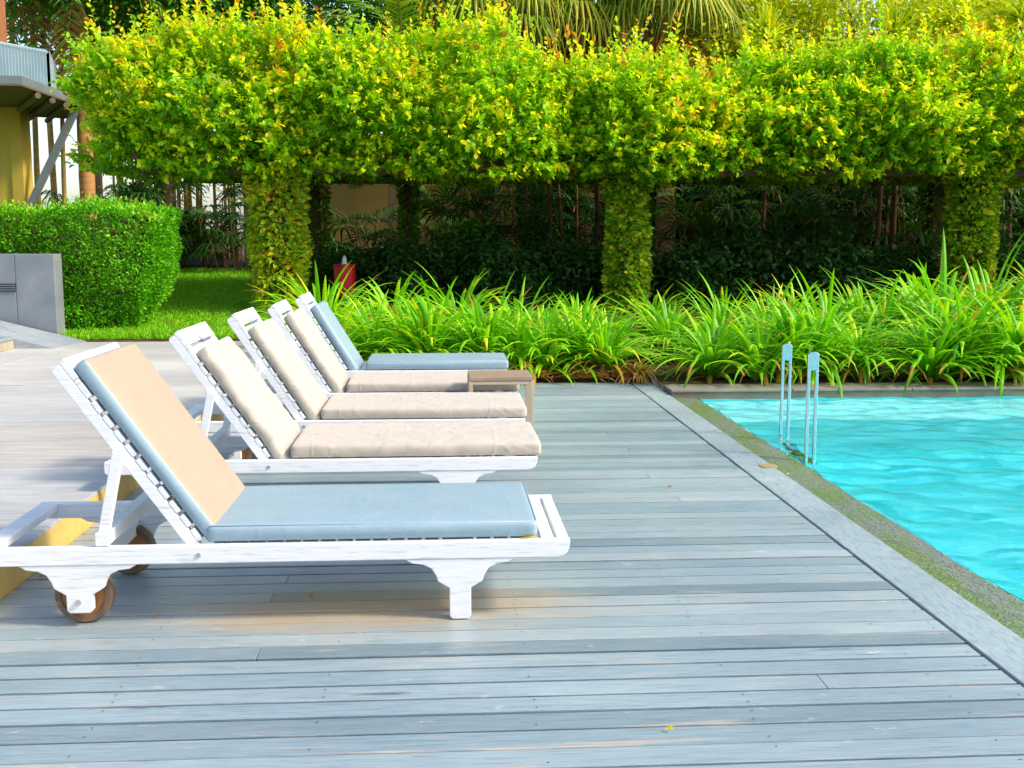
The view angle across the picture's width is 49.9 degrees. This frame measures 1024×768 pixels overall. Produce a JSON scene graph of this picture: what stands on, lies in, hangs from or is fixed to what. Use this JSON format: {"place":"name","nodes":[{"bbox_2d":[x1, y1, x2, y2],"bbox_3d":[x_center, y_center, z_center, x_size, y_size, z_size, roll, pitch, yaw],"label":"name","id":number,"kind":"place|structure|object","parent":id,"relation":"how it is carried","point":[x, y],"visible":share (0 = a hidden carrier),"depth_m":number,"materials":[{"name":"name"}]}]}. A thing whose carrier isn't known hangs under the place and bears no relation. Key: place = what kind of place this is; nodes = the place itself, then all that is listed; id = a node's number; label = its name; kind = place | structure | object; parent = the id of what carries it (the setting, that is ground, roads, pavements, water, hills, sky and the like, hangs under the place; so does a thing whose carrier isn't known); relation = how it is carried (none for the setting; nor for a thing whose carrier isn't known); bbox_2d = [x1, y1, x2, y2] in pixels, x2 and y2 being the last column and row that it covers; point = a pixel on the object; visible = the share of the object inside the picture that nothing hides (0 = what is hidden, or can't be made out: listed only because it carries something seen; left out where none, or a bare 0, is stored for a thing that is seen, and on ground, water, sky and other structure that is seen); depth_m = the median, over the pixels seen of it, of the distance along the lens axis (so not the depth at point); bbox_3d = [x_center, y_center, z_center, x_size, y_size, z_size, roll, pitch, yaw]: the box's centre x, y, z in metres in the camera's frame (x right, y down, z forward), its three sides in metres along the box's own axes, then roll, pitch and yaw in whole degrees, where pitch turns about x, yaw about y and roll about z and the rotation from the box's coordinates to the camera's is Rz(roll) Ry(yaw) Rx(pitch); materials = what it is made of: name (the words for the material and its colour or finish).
{"place":"outdoors","nodes":[
{"label":"outdoors","id":0,"kind":"place"},
{"bbox_2d":[0,341,265,600],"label":"patio","id":1,"kind":"structure","parent":0,"point":[54,446],"depth_m":6.21,"materials":[{"name":"grey wood"}]},
{"bbox_2d":[0,320,85,348],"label":"ramp","id":2,"kind":"structure","parent":1,"relation":"on","point":[25,337],"depth_m":11.71,"materials":[{"name":"grey concrete"}]},
{"bbox_2d":[62,267,323,339],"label":"lawn","id":3,"kind":"structure","parent":0,"point":[200,320],"depth_m":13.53,"materials":[{"name":"green plant"}]},
{"bbox_2d":[179,190,251,272],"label":"fan shrub","id":4,"kind":"object","parent":3,"relation":"on","point":[229,237],"visible":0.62,"depth_m":18.35,"materials":[{"name":"green plant"}]},
{"bbox_2d":[5,0,1016,389],"label":"sky","id":5,"kind":"structure","parent":0,"point":[72,174],"materials":[{"name":"white"}]},
{"bbox_2d":[81,244,1021,383],"bbox_3d":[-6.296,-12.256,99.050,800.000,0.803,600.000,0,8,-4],"label":"ground","id":6,"kind":"structure","parent":0,"point":[682,377],"depth_m":9.98,"materials":[{"name":"soil"}]},
{"bbox_2d":[0,254,64,334],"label":"garden wall","id":7,"kind":"structure","parent":6,"relation":"on","point":[31,290],"depth_m":12.09,"materials":[{"name":"grey concrete"}]},
{"bbox_2d":[0,0,78,218],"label":"house","id":8,"kind":"structure","parent":6,"relation":"on","point":[27,76],"depth_m":16.76,"materials":[{"name":"metal"}]},
{"bbox_2d":[9,0,107,207],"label":"slender palm","id":9,"kind":"object","parent":6,"relation":"on","point":[31,39],"visible":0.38,"depth_m":18.24,"materials":[{"name":"plant"}]},
{"bbox_2d":[6,0,131,205],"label":"slender palm","id":10,"kind":"object","parent":6,"relation":"on","point":[63,176],"visible":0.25,"depth_m":18.33,"materials":[{"name":"plant"}]},
{"bbox_2d":[0,191,183,330],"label":"clipped hedge","id":11,"kind":"object","parent":6,"relation":"on","point":[104,281],"visible":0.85,"depth_m":12.65,"materials":[{"name":"green plant"}]},
{"bbox_2d":[5,0,194,218],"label":"palm tree","id":12,"kind":"object","parent":6,"relation":"on","point":[86,182],"visible":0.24,"depth_m":17.54,"materials":[{"name":"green plant"}]},
{"bbox_2d":[73,175,181,266],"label":"fan shrub","id":13,"kind":"object","parent":6,"relation":"on","point":[130,188],"visible":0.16,"depth_m":18.61,"materials":[{"name":"green plant"}]},
{"bbox_2d":[113,174,208,266],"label":"fan shrub","id":14,"kind":"object","parent":6,"relation":"on","point":[149,193],"visible":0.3,"depth_m":18.43,"materials":[{"name":"green plant"}]},
{"bbox_2d":[5,0,340,263],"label":"broadleaf tree","id":15,"kind":"object","parent":6,"relation":"on","point":[104,16],"visible":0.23,"depth_m":17.93,"materials":[{"name":"green plant"}]},
{"bbox_2d":[141,183,247,268],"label":"fan shrub","id":16,"kind":"object","parent":6,"relation":"on","point":[232,189],"visible":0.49,"depth_m":18.98,"materials":[{"name":"green plant"}]},
{"bbox_2d":[176,70,245,260],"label":"bamboo clump","id":17,"kind":"object","parent":6,"relation":"on","point":[187,199],"visible":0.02,"depth_m":23.38,"materials":[{"name":"plant"}]},
{"bbox_2d":[97,0,452,132],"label":"broadleaf tree","id":18,"kind":"object","parent":6,"relation":"on","point":[367,16],"visible":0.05,"depth_m":19.10,"materials":[{"name":"green plant"}]},
{"bbox_2d":[248,261,387,345],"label":"strap plant","id":19,"kind":"object","parent":6,"relation":"on","point":[316,291],"visible":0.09,"depth_m":11.38,"materials":[{"name":"green plant"}]},
{"bbox_2d":[236,265,409,359],"bbox_3d":[-1.663,-0.577,10.642,1.858,1.159,1.797,-7,10,-43],"label":"strap plant","id":20,"kind":"object","parent":6,"relation":"on","point":[328,295],"visible":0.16,"depth_m":10.54,"materials":[{"name":"green plant"}]},
{"bbox_2d":[333,255,355,303],"bbox_3d":[-2.285,-1.428,15.029,0.314,0.654,0.314,0,8,-4],"label":"litter bin","id":21,"kind":"object","parent":6,"relation":"on","point":[350,281],"visible":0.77,"depth_m":14.91,"materials":[{"name":"red metal"}]},
{"bbox_2d":[307,239,408,298],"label":"ground shrub","id":22,"kind":"object","parent":6,"relation":"on","point":[327,268],"visible":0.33,"depth_m":15.45,"materials":[{"name":"green plant"}]},
{"bbox_2d":[321,202,402,268],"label":"shade palm","id":23,"kind":"object","parent":6,"relation":"on","point":[381,234],"visible":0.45,"depth_m":18.13,"materials":[{"name":"green plant"}]},
{"bbox_2d":[312,0,416,242],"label":"palm tree","id":24,"kind":"object","parent":6,"relation":"on","point":[392,199],"visible":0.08,"depth_m":19.79,"materials":[{"name":"green plant"}]},
{"bbox_2d":[320,289,443,369],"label":"strap plant","id":25,"kind":"object","parent":6,"relation":"on","point":[378,334],"visible":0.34,"depth_m":9.90,"materials":[{"name":"green plant"}]},
{"bbox_2d":[337,271,452,341],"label":"strap plant","id":26,"kind":"object","parent":6,"relation":"on","point":[398,291],"visible":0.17,"depth_m":11.50,"materials":[{"name":"green plant"}]},
{"bbox_2d":[304,0,489,239],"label":"feather palm","id":27,"kind":"object","parent":6,"relation":"on","point":[383,18],"visible":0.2,"depth_m":17.79,"materials":[{"name":"green plant"}]},
{"bbox_2d":[347,297,470,358],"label":"strap plant","id":28,"kind":"object","parent":6,"relation":"on","point":[394,335],"visible":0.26,"depth_m":9.83,"materials":[{"name":"green plant"}]},
{"bbox_2d":[363,234,489,304],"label":"ground shrub","id":29,"kind":"object","parent":6,"relation":"on","point":[446,270],"visible":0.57,"depth_m":15.08,"materials":[{"name":"green plant"}]},
{"bbox_2d":[355,292,501,369],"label":"strap plant","id":30,"kind":"object","parent":6,"relation":"on","point":[432,320],"visible":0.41,"depth_m":9.74,"materials":[{"name":"green plant"}]},
{"bbox_2d":[360,275,501,350],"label":"strap plant","id":31,"kind":"object","parent":6,"relation":"on","point":[423,302],"visible":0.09,"depth_m":10.37,"materials":[{"name":"green plant"}]},
{"bbox_2d":[370,0,537,261],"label":"fan palm","id":32,"kind":"object","parent":6,"relation":"on","point":[412,3],"visible":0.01,"depth_m":19.39,"materials":[{"name":"green plant"}]},
{"bbox_2d":[394,185,514,275],"bbox_3d":[-0.907,-2.555,17.980,2.164,1.651,1.965,0,8,-4],"label":"shade palm","id":33,"kind":"object","parent":6,"relation":"on","point":[429,200],"visible":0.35,"depth_m":17.58,"materials":[{"name":"green plant"}]},
{"bbox_2d":[422,212,516,295],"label":"shade bush","id":34,"kind":"object","parent":6,"relation":"on","point":[475,233],"visible":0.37,"depth_m":15.98,"materials":[{"name":"green plant"}]},
{"bbox_2d":[407,263,531,336],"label":"strap plant","id":35,"kind":"object","parent":6,"relation":"on","point":[434,296],"visible":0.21,"depth_m":11.72,"materials":[{"name":"green plant"}]},
{"bbox_2d":[407,292,542,369],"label":"strap plant","id":36,"kind":"object","parent":6,"relation":"on","point":[484,342],"visible":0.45,"depth_m":9.78,"materials":[{"name":"green plant"}]},
{"bbox_2d":[431,184,565,260],"bbox_3d":[-0.194,-2.556,17.529,2.226,1.870,2.081,0,8,-4],"label":"shade palm","id":37,"kind":"object","parent":6,"relation":"on","point":[458,202],"visible":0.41,"depth_m":17.18,"materials":[{"name":"green plant"}]},
{"bbox_2d":[448,272,550,350],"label":"strap plant","id":38,"kind":"object","parent":6,"relation":"on","point":[513,312],"visible":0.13,"depth_m":10.57,"materials":[{"name":"green plant"}]},
{"bbox_2d":[430,0,590,254],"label":"fan palm","id":39,"kind":"object","parent":6,"relation":"on","point":[537,11],"visible":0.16,"depth_m":18.06,"materials":[{"name":"green plant"}]},
{"bbox_2d":[0,382,1023,767],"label":"deck","id":40,"kind":"structure","parent":6,"relation":"on","point":[724,600],"depth_m":3.42,"materials":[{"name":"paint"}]},
{"bbox_2d":[0,342,569,621],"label":"sun lounger","id":41,"kind":"object","parent":40,"relation":"on","point":[224,509],"visible":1,"depth_m":3.66,"materials":[{"name":"white paint"}]},
{"bbox_2d":[104,322,540,499],"bbox_3d":[-0.865,0.143,5.291,1.971,0.852,0.674,0,8,-4],"label":"sun lounger","id":42,"kind":"object","parent":40,"relation":"on","point":[455,450],"visible":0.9,"depth_m":5.04,"materials":[{"name":"beige fabric"}]},
{"bbox_2d":[188,307,526,459],"bbox_3d":[-0.911,-0.001,6.360,1.961,0.857,0.674,0,8,-3],"label":"sun lounger","id":43,"kind":"object","parent":40,"relation":"on","point":[313,403],"visible":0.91,"depth_m":6.11,"materials":[{"name":"beige fabric"}]},
{"bbox_2d":[223,299,518,416],"bbox_3d":[-0.949,-0.137,7.432,1.960,0.843,0.674,-1,8,-4],"label":"sun lounger","id":44,"kind":"object","parent":40,"relation":"on","point":[330,370],"visible":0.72,"depth_m":7.17,"materials":[{"name":"beige fabric"}]},
{"bbox_2d":[260,292,507,378],"bbox_3d":[-1.023,-0.292,8.629,1.960,0.836,0.674,0,8,-4],"label":"sun lounger","id":45,"kind":"object","parent":40,"relation":"on","point":[350,357],"visible":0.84,"depth_m":8.38,"materials":[{"name":"blue fabric"}]},
{"bbox_2d":[467,370,533,428],"bbox_3d":[-0.076,0.137,7.008,0.406,0.411,0.370,0,8,-4],"label":"side table","id":46,"kind":"object","parent":40,"relation":"on","point":[496,377],"visible":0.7,"depth_m":6.83,"materials":[{"name":"beige wood"}]},
{"bbox_2d":[452,240,572,309],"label":"ground shrub","id":47,"kind":"object","parent":6,"relation":"on","point":[501,270],"visible":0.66,"depth_m":14.67,"materials":[{"name":"green plant"}]},
{"bbox_2d":[453,295,575,386],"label":"strap plant","id":48,"kind":"object","parent":6,"relation":"on","point":[523,348],"visible":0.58,"depth_m":9.73,"materials":[{"name":"green plant"}]},
{"bbox_2d":[47,0,1023,315],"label":"arbor","id":49,"kind":"object","parent":6,"relation":"on","point":[321,106],"visible":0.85,"depth_m":13.56,"materials":[{"name":"green plant"}]},
{"bbox_2d":[478,184,604,265],"bbox_3d":[0.506,-2.764,18.244,2.158,1.962,2.033,0,8,-4],"label":"shade palm","id":50,"kind":"object","parent":6,"relation":"on","point":[562,194],"visible":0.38,"depth_m":17.97,"materials":[{"name":"green plant"}]},
{"bbox_2d":[477,291,612,386],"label":"strap plant","id":51,"kind":"object","parent":6,"relation":"on","point":[540,361],"visible":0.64,"depth_m":9.79,"materials":[{"name":"green plant"}]},
{"bbox_2d":[500,197,605,256],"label":"shade palm","id":52,"kind":"object","parent":6,"relation":"on","point":[521,209],"visible":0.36,"depth_m":17.30,"materials":[{"name":"green plant"}]},
{"bbox_2d":[463,184,650,256],"bbox_3d":[0.841,-3.630,20.080,3.839,4.244,3.421,6,9,36],"label":"dark shrub","id":53,"kind":"object","parent":6,"relation":"on","point":[567,209],"visible":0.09,"depth_m":19.45,"materials":[{"name":"green plant"}]},
{"bbox_2d":[512,226,605,304],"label":"ground shrub","id":54,"kind":"object","parent":6,"relation":"on","point":[591,260],"visible":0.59,"depth_m":15.11,"materials":[{"name":"green plant"}]},
{"bbox_2d":[510,288,638,384],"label":"strap plant","id":55,"kind":"object","parent":6,"relation":"on","point":[585,341],"visible":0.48,"depth_m":9.89,"materials":[{"name":"green plant"}]},
{"bbox_2d":[517,0,660,267],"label":"fan palm","id":56,"kind":"object","parent":6,"relation":"on","point":[588,7],"visible":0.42,"depth_m":18.46,"materials":[{"name":"green plant"}]},
{"bbox_2d":[541,301,680,384],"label":"strap plant","id":57,"kind":"object","parent":6,"relation":"on","point":[603,342],"visible":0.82,"depth_m":9.81,"materials":[{"name":"green plant"}]},
{"bbox_2d":[244,184,1021,261],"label":"boundary wall","id":58,"kind":"structure","parent":6,"relation":"on","point":[367,198],"depth_m":22.08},
{"bbox_2d":[607,355,672,386],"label":"withered plant","id":59,"kind":"object","parent":6,"relation":"on","point":[642,371],"visible":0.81,"depth_m":9.68,"materials":[{"name":"brown plant"}]},
{"bbox_2d":[600,283,696,346],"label":"strap plant","id":60,"kind":"object","parent":6,"relation":"on","point":[656,306],"visible":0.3,"depth_m":11.95,"materials":[{"name":"green plant"}]},
{"bbox_2d":[578,0,757,267],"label":"fan palm","id":61,"kind":"object","parent":6,"relation":"on","point":[669,9],"visible":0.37,"depth_m":18.23,"materials":[{"name":"green plant"}]},
{"bbox_2d":[625,287,720,362],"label":"strap plant","id":62,"kind":"object","parent":6,"relation":"on","point":[670,318],"visible":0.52,"depth_m":10.74,"materials":[{"name":"green plant"}]},
{"bbox_2d":[673,200,730,251],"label":"spiky shrub","id":63,"kind":"object","parent":6,"relation":"on","point":[707,228],"visible":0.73,"depth_m":16.18,"materials":[{"name":"green plant"}]},
{"bbox_2d":[649,232,756,308],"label":"ground shrub","id":64,"kind":"object","parent":6,"relation":"on","point":[665,272],"visible":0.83,"depth_m":14.85,"materials":[{"name":"green plant"}]},
{"bbox_2d":[650,185,761,262],"bbox_3d":[3.042,-2.615,18.002,2.322,1.802,1.978,0,8,-4],"label":"shade palm","id":65,"kind":"object","parent":6,"relation":"on","point":[712,199],"visible":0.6,"depth_m":17.69,"materials":[{"name":"green plant"}]},
{"bbox_2d":[642,299,779,387],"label":"strap plant","id":66,"kind":"object","parent":6,"relation":"on","point":[706,352],"visible":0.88,"depth_m":9.49,"materials":[{"name":"green plant"}]},
{"bbox_2d":[656,290,780,364],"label":"strap plant","id":67,"kind":"object","parent":6,"relation":"on","point":[708,321],"visible":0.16,"depth_m":10.49,"materials":[{"name":"green plant"}]},
{"bbox_2d":[677,274,769,345],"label":"strap plant","id":68,"kind":"object","parent":6,"relation":"on","point":[719,309],"visible":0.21,"depth_m":11.65,"materials":[{"name":"green plant"}]},
{"bbox_2d":[675,185,807,274],"bbox_3d":[3.864,-2.823,18.484,2.449,2.015,2.032,0,8,-4],"label":"shade palm","id":69,"kind":"object","parent":6,"relation":"on","point":[730,205],"visible":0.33,"depth_m":18.48,"materials":[{"name":"green plant"}]},
{"bbox_2d":[675,294,832,385],"bbox_3d":[2.097,-0.284,9.408,1.360,0.922,1.369,-3,8,-20],"label":"strap plant","id":70,"kind":"object","parent":6,"relation":"on","point":[758,349],"visible":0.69,"depth_m":9.39,"materials":[{"name":"green plant"}]},
{"bbox_2d":[701,218,816,304],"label":"ground shrub","id":71,"kind":"object","parent":6,"relation":"on","point":[760,256],"visible":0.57,"depth_m":15.18,"materials":[{"name":"green plant"}]},
{"bbox_2d":[675,185,860,271],"bbox_3d":[4.285,-3.225,19.995,4.016,4.445,3.242,0,8,-4],"label":"dark shrub","id":72,"kind":"object","parent":6,"relation":"on","point":[758,196],"visible":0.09,"depth_m":19.51,"materials":[{"name":"green plant"}]},
{"bbox_2d":[730,0,806,274],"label":"dracaena","id":73,"kind":"object","parent":6,"relation":"on","point":[772,19],"visible":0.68,"depth_m":17.25,"materials":[{"name":"green plant"}]},
{"bbox_2d":[631,0,912,235],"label":"yellow bush","id":74,"kind":"object","parent":6,"relation":"on","point":[802,23],"visible":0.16,"depth_m":18.49,"materials":[{"name":"green plant"}]},
{"bbox_2d":[716,273,833,335],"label":"strap plant","id":75,"kind":"object","parent":6,"relation":"on","point":[761,309],"visible":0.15,"depth_m":10.64,"materials":[{"name":"green plant"}]},
{"bbox_2d":[714,290,872,383],"bbox_3d":[2.449,-0.324,9.644,1.423,0.974,1.265,3,8,19],"label":"strap plant","id":76,"kind":"object","parent":6,"relation":"on","point":[801,362],"visible":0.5,"depth_m":9.42,"materials":[{"name":"green plant"}]},
{"bbox_2d":[733,185,875,268],"bbox_3d":[4.804,-2.509,17.874,2.288,1.658,1.833,0,8,-4],"label":"shade palm","id":77,"kind":"object","parent":6,"relation":"on","point":[802,209],"visible":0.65,"depth_m":17.76,"materials":[{"name":"green plant"}]},
{"bbox_2d":[725,266,923,397],"bbox_3d":[2.725,-0.445,9.668,1.724,1.201,1.700,0,8,-2],"label":"strap plant","id":78,"kind":"object","parent":6,"relation":"on","point":[825,326],"visible":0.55,"depth_m":9.49,"materials":[{"name":"green plant"}]},
{"bbox_2d":[741,268,909,366],"bbox_3d":[3.165,-0.572,10.761,1.716,1.165,1.703,-5,9,-32],"label":"strap plant","id":79,"kind":"object","parent":6,"relation":"on","point":[825,303],"visible":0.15,"depth_m":10.70,"materials":[{"name":"green plant"}]},
{"bbox_2d":[643,0,1023,261],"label":"tree","id":80,"kind":"object","parent":6,"relation":"on","point":[920,8],"visible":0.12,"depth_m":18.10,"materials":[{"name":"green plant"}]},
{"bbox_2d":[770,229,897,311],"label":"ground shrub","id":81,"kind":"object","parent":6,"relation":"on","point":[849,260],"visible":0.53,"depth_m":14.99,"materials":[{"name":"green plant"}]},
{"bbox_2d":[663,381,1023,399],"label":"planter wall","id":82,"kind":"structure","parent":6,"relation":"on","point":[829,390],"depth_m":9.04,"materials":[{"name":"stone"}]},
{"bbox_2d":[675,398,1023,638],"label":"pool coping","id":83,"kind":"object","parent":6,"relation":"on","point":[1002,607],"visible":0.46,"depth_m":4.85,"materials":[{"name":"stone"}]},
{"bbox_2d":[779,343,818,463],"bbox_3d":[1.757,0.570,6.787,0.082,1.613,0.685,0,8,1],"label":"pool ladder","id":84,"kind":"object","parent":83,"relation":"attached to","point":[812,359],"visible":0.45,"depth_m":6.42,"materials":[{"name":"metal"}]},
{"bbox_2d":[797,185,914,265],"bbox_3d":[5.783,-2.781,18.397,1.863,1.973,1.925,4,9,30],"label":"shade palm","id":85,"kind":"object","parent":6,"relation":"on","point":[867,204],"visible":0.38,"depth_m":18.21,"materials":[{"name":"green plant"}]},
{"bbox_2d":[800,298,936,385],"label":"strap plant","id":86,"kind":"object","parent":6,"relation":"on","point":[866,369],"visible":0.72,"depth_m":9.53,"materials":[{"name":"green plant"}]},
{"bbox_2d":[842,185,927,277],"bbox_3d":[6.614,-2.586,18.277,2.392,1.668,2.122,-6,10,-38],"label":"shade palm","id":87,"kind":"object","parent":6,"relation":"on","point":[903,229],"visible":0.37,"depth_m":18.05,"materials":[{"name":"green plant"}]},
{"bbox_2d":[832,270,943,365],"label":"strap plant","id":88,"kind":"object","parent":6,"relation":"on","point":[881,310],"visible":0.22,"depth_m":10.81,"materials":[{"name":"green plant"}]},
{"bbox_2d":[845,232,940,303],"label":"ground shrub","id":89,"kind":"object","parent":6,"relation":"on","point":[906,264],"visible":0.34,"depth_m":15.31,"materials":[{"name":"green plant"}]},
{"bbox_2d":[868,0,926,261],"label":"dracaena","id":90,"kind":"object","parent":6,"relation":"on","point":[894,26],"visible":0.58,"depth_m":17.54,"materials":[{"name":"green plant"}]},
{"bbox_2d":[863,262,969,333],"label":"strap plant","id":91,"kind":"object","parent":6,"relation":"on","point":[912,282],"visible":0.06,"depth_m":12.09,"materials":[{"name":"green plant"}]},
{"bbox_2d":[841,228,1023,375],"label":"strap plant","id":92,"kind":"object","parent":6,"relation":"on","point":[927,296],"visible":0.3,"depth_m":10.79,"materials":[{"name":"green plant"}]},
{"bbox_2d":[858,298,1015,398],"bbox_3d":[3.588,-0.249,9.437,1.315,0.955,1.484,2,8,12],"label":"strap plant","id":93,"kind":"object","parent":6,"relation":"on","point":[935,362],"visible":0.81,"depth_m":9.32,"materials":[{"name":"green plant"}]},
{"bbox_2d":[869,233,1023,340],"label":"strap plant","id":94,"kind":"object","parent":6,"relation":"on","point":[1019,285],"visible":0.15,"depth_m":10.84,"materials":[{"name":"green plant"}]},
{"bbox_2d":[873,279,1023,385],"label":"strap plant","id":95,"kind":"object","parent":6,"relation":"on","point":[961,348],"visible":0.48,"depth_m":9.40,"materials":[{"name":"green plant"}]},
{"bbox_2d":[933,283,1023,384],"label":"strap plant","id":96,"kind":"object","parent":6,"relation":"on","point":[1018,333],"visible":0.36,"depth_m":9.35,"materials":[{"name":"green plant"}]},
{"bbox_2d":[945,310,1023,395],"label":"strap plant","id":97,"kind":"object","parent":6,"relation":"on","point":[1000,369],"visible":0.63,"depth_m":9.29,"materials":[{"name":"green plant"}]},
{"bbox_2d":[986,187,1023,256],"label":"shade palm","id":98,"kind":"object","parent":6,"relation":"on","point":[1020,201],"visible":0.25,"depth_m":18.06,"materials":[{"name":"green plant"}]},
{"bbox_2d":[988,0,1023,275],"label":"dracaena","id":99,"kind":"object","parent":6,"relation":"on","point":[1016,12],"visible":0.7,"depth_m":17.77,"materials":[{"name":"green plant"}]},
{"bbox_2d":[994,228,1023,303],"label":"ground shrub","id":100,"kind":"object","parent":6,"relation":"on","point":[1003,254],"visible":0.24,"depth_m":15.36,"materials":[{"name":"green plant"}]},
{"bbox_2d":[700,396,1023,600],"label":"water","id":101,"kind":"structure","parent":0,"point":[945,476],"depth_m":6.50,"materials":[{"name":"blue liquid"}]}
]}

